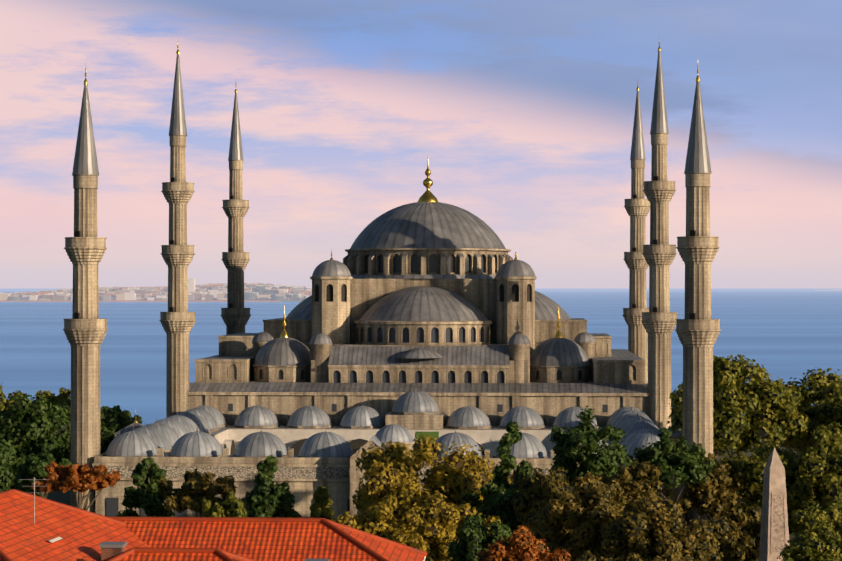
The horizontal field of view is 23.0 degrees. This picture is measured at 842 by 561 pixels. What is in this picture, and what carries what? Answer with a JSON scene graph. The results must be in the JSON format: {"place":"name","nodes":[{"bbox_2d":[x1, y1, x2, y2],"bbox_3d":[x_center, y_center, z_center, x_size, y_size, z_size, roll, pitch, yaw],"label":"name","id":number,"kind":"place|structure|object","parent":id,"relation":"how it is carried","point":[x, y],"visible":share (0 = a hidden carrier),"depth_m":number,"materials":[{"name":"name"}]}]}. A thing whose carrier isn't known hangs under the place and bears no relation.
{"place":"outdoors","nodes":[
{"label":"outdoors","id":0,"kind":"place"},
{"bbox_2d":[0,278,311,301],"bbox_3d":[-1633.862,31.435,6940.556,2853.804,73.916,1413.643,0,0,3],"label":"city","id":1,"kind":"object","parent":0,"point":[253,292],"depth_m":6340.28},
{"bbox_2d":[0,477,426,560],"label":"red roof house","id":2,"kind":"structure","parent":0,"point":[34,527],"depth_m":98.53,"materials":[{"name":"tile"}]},
{"bbox_2d":[23,443,798,560],"bbox_3d":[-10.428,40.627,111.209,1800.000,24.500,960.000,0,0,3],"label":"ground","id":3,"kind":"structure","parent":0,"point":[61,497],"depth_m":278.66,"materials":[{"name":"green plant"}]},
{"bbox_2d":[0,386,28,417],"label":"tree","id":4,"kind":"object","parent":3,"relation":"on","point":[5,402],"visible":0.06,"depth_m":290.45,"materials":[{"name":"green plant"}]},
{"bbox_2d":[0,433,50,497],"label":"tree","id":5,"kind":"object","parent":3,"relation":"on","point":[9,465],"visible":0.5,"depth_m":234.41,"materials":[{"name":"green plant"}]},
{"bbox_2d":[0,393,70,488],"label":"tree","id":6,"kind":"object","parent":3,"relation":"on","point":[41,425],"visible":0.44,"depth_m":259.80,"materials":[{"name":"green plant"}]},
{"bbox_2d":[13,451,70,497],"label":"tree","id":7,"kind":"object","parent":3,"relation":"on","point":[33,466],"visible":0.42,"depth_m":214.89,"materials":[{"name":"green plant"}]},
{"bbox_2d":[35,387,70,407],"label":"tree","id":8,"kind":"object","parent":3,"relation":"on","point":[61,398],"visible":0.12,"depth_m":332.15,"materials":[{"name":"green plant"}]},
{"bbox_2d":[31,461,120,510],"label":"tree","id":9,"kind":"object","parent":3,"relation":"on","point":[79,478],"visible":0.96,"depth_m":204.15,"materials":[{"name":"orange plant"}]},
{"bbox_2d":[63,68,107,512],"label":"minaret","id":10,"kind":"object","parent":3,"relation":"on","point":[85,329],"visible":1,"depth_m":240.72,"materials":[{"name":"stone"}]},
{"bbox_2d":[61,396,109,424],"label":"tree","id":11,"kind":"object","parent":3,"relation":"on","point":[68,407],"visible":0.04,"depth_m":300.23,"materials":[{"name":"green plant"}]},
{"bbox_2d":[100,405,142,453],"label":"tree","id":12,"kind":"object","parent":3,"relation":"on","point":[117,418],"visible":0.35,"depth_m":285.21,"materials":[{"name":"green plant"}]},
{"bbox_2d":[116,457,174,516],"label":"tree","id":13,"kind":"object","parent":3,"relation":"on","point":[150,500],"visible":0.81,"depth_m":211.65,"materials":[{"name":"green plant"}]},
{"bbox_2d":[159,43,195,417],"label":"minaret","id":14,"kind":"object","parent":3,"relation":"on","point":[177,320],"visible":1,"depth_m":300.20,"materials":[{"name":"stone"}]},
{"bbox_2d":[157,468,246,516],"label":"tree","id":15,"kind":"object","parent":3,"relation":"on","point":[194,491],"visible":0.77,"depth_m":204.69,"materials":[{"name":"green plant"}]},
{"bbox_2d":[201,491,246,516],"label":"tree","id":16,"kind":"object","parent":3,"relation":"on","point":[232,507],"visible":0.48,"depth_m":188.95,"materials":[{"name":"green plant"}]},
{"bbox_2d":[220,83,250,334],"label":"minaret","id":17,"kind":"object","parent":3,"relation":"on","point":[235,315],"visible":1,"depth_m":359.71,"materials":[{"name":"stone"}]},
{"bbox_2d":[243,455,301,517],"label":"tree","id":18,"kind":"object","parent":3,"relation":"on","point":[263,501],"visible":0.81,"depth_m":198.53,"materials":[{"name":"green plant"}]},
{"bbox_2d":[309,486,334,520],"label":"tree","id":19,"kind":"object","parent":3,"relation":"on","point":[321,506],"visible":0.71,"depth_m":212.87,"materials":[{"name":"green plant"}]},
{"bbox_2d":[334,495,438,559],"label":"tree","id":20,"kind":"object","parent":3,"relation":"on","point":[377,520],"visible":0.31,"depth_m":167.68,"materials":[{"name":"yellow plant"}]},
{"bbox_2d":[92,157,686,530],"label":"mosque","id":21,"kind":"structure","parent":3,"relation":"on","point":[427,313],"depth_m":303.75,"materials":[{"name":"stone"}]},
{"bbox_2d":[352,434,512,535],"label":"tree","id":22,"kind":"object","parent":3,"relation":"on","point":[391,469],"visible":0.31,"depth_m":194.53,"materials":[{"name":"yellow plant"}]},
{"bbox_2d":[416,492,500,560],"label":"tree","id":23,"kind":"object","parent":3,"relation":"on","point":[441,527],"visible":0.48,"depth_m":169.13,"materials":[{"name":"yellow plant"}]},
{"bbox_2d":[446,515,512,560],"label":"tree","id":24,"kind":"object","parent":3,"relation":"on","point":[474,538],"visible":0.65,"depth_m":157.70,"materials":[{"name":"green plant"}]},
{"bbox_2d":[459,486,545,548],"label":"tree","id":25,"kind":"object","parent":3,"relation":"on","point":[494,506],"visible":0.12,"depth_m":186.06,"materials":[{"name":"green plant"}]},
{"bbox_2d":[479,420,533,520],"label":"tree","id":26,"kind":"object","parent":3,"relation":"on","point":[508,462],"visible":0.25,"depth_m":190.10,"materials":[{"name":"green plant"}]},
{"bbox_2d":[473,525,570,560],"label":"tree","id":27,"kind":"object","parent":3,"relation":"on","point":[525,546],"visible":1,"depth_m":125.21,"materials":[{"name":"orange plant"}]},
{"bbox_2d":[511,466,580,541],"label":"tree","id":28,"kind":"object","parent":3,"relation":"on","point":[547,486],"visible":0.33,"depth_m":182.79,"materials":[{"name":"green plant"}]},
{"bbox_2d":[548,406,632,487],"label":"tree","id":29,"kind":"object","parent":3,"relation":"on","point":[580,446],"visible":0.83,"depth_m":212.70,"materials":[{"name":"green plant"}]},
{"bbox_2d":[524,472,669,560],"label":"tree","id":30,"kind":"object","parent":3,"relation":"on","point":[585,523],"visible":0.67,"depth_m":136.64,"materials":[{"name":"green plant"}]},
{"bbox_2d":[581,481,627,513],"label":"tree","id":31,"kind":"object","parent":3,"relation":"on","point":[620,502],"visible":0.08,"depth_m":177.74,"materials":[{"name":"brown plant"}]},
{"bbox_2d":[576,550,644,560],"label":"tree","id":32,"kind":"object","parent":3,"relation":"on","point":[634,557],"visible":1,"depth_m":116.11,"materials":[{"name":"brown plant"}]},
{"bbox_2d":[622,81,649,382],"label":"minaret","id":33,"kind":"object","parent":3,"relation":"on","point":[637,206],"visible":0.79,"depth_m":356.05,"materials":[{"name":"stone"}]},
{"bbox_2d":[599,461,674,511],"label":"tree","id":34,"kind":"object","parent":3,"relation":"on","point":[645,474],"visible":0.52,"depth_m":201.80,"materials":[{"name":"yellow plant"}]},
{"bbox_2d":[641,39,677,428],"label":"minaret","id":35,"kind":"object","parent":3,"relation":"on","point":[659,318],"visible":0.98,"depth_m":296.54,"materials":[{"name":"stone"}]},
{"bbox_2d":[601,492,733,560],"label":"tree","id":36,"kind":"object","parent":3,"relation":"on","point":[657,520],"visible":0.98,"depth_m":131.46,"materials":[{"name":"green plant"}]},
{"bbox_2d":[626,427,715,539],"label":"tree","id":37,"kind":"object","parent":3,"relation":"on","point":[664,453],"visible":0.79,"depth_m":221.41,"materials":[{"name":"green plant"}]},
{"bbox_2d":[671,382,682,424],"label":"tree","id":38,"kind":"object","parent":3,"relation":"on","point":[672,399],"depth_m":300.37,"materials":[{"name":"green plant"}]},
{"bbox_2d":[649,550,707,560],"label":"tree","id":39,"kind":"object","parent":3,"relation":"on","point":[670,557],"visible":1,"depth_m":120.30,"materials":[{"name":"brown plant"}]},
{"bbox_2d":[675,65,720,530],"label":"minaret","id":40,"kind":"object","parent":3,"relation":"on","point":[697,330],"visible":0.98,"depth_m":237.00,"materials":[{"name":"stone"}]},
{"bbox_2d":[672,453,762,524],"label":"tree","id":41,"kind":"object","parent":3,"relation":"on","point":[714,495],"visible":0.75,"depth_m":224.50,"materials":[{"name":"brown plant"}]},
{"bbox_2d":[666,354,809,458],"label":"tree","id":42,"kind":"object","parent":3,"relation":"on","point":[775,419],"visible":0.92,"depth_m":245.07,"materials":[{"name":"green plant"}]},
{"bbox_2d":[714,504,761,560],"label":"tree","id":43,"kind":"object","parent":3,"relation":"on","point":[739,545],"visible":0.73,"depth_m":210.74,"materials":[{"name":"brown plant"}]},
{"bbox_2d":[707,443,818,531],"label":"tree","id":44,"kind":"object","parent":3,"relation":"on","point":[752,465],"visible":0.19,"depth_m":225.52,"materials":[{"name":"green plant"}]},
{"bbox_2d":[759,447,789,560],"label":"obelisk","id":45,"kind":"object","parent":3,"relation":"on","point":[774,534],"visible":0.92,"depth_m":196.23,"materials":[{"name":"stone"}]},
{"bbox_2d":[788,525,802,534],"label":"tree","id":46,"kind":"object","parent":3,"relation":"on","point":[793,531],"visible":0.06,"depth_m":234.45,"materials":[{"name":"green plant"}]},
{"bbox_2d":[755,367,841,456],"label":"tree","id":47,"kind":"object","parent":3,"relation":"on","point":[822,388],"visible":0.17,"depth_m":256.33,"materials":[{"name":"green plant"}]},
{"bbox_2d":[763,425,841,536],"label":"tree","id":48,"kind":"object","parent":3,"relation":"on","point":[820,464],"visible":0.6,"depth_m":223.25,"materials":[{"name":"green plant"}]},
{"bbox_2d":[777,524,841,560],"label":"tree","id":49,"kind":"object","parent":3,"relation":"on","point":[827,546],"visible":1,"depth_m":146.62,"materials":[{"name":"green plant"}]},
{"bbox_2d":[789,507,841,560],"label":"tree","id":50,"kind":"object","parent":3,"relation":"on","point":[831,519],"visible":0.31,"depth_m":181.58,"materials":[{"name":"green plant"}]},
{"bbox_2d":[804,386,841,454],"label":"tree","id":51,"kind":"object","parent":3,"relation":"on","point":[827,412],"visible":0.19,"depth_m":246.19,"materials":[{"name":"green plant"}]},
{"bbox_2d":[817,477,841,525],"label":"tree","id":52,"kind":"object","parent":3,"relation":"on","point":[837,506],"visible":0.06,"depth_m":186.48,"materials":[{"name":"green plant"}]},
{"bbox_2d":[0,289,841,425],"bbox_3d":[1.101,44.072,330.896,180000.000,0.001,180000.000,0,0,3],"label":"sea","id":53,"kind":"structure","parent":0,"point":[785,335],"depth_m":1892.25,"materials":[{"name":"liquid"}]},
{"bbox_2d":[0,0,841,288],"label":"sky","id":54,"kind":"structure","parent":0,"point":[521,113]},
{"bbox_2d":[814,289,841,290],"bbox_3d":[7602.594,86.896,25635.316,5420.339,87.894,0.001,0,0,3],"label":"hill","id":55,"kind":"structure","parent":0,"point":[830,290],"depth_m":25766.00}
]}

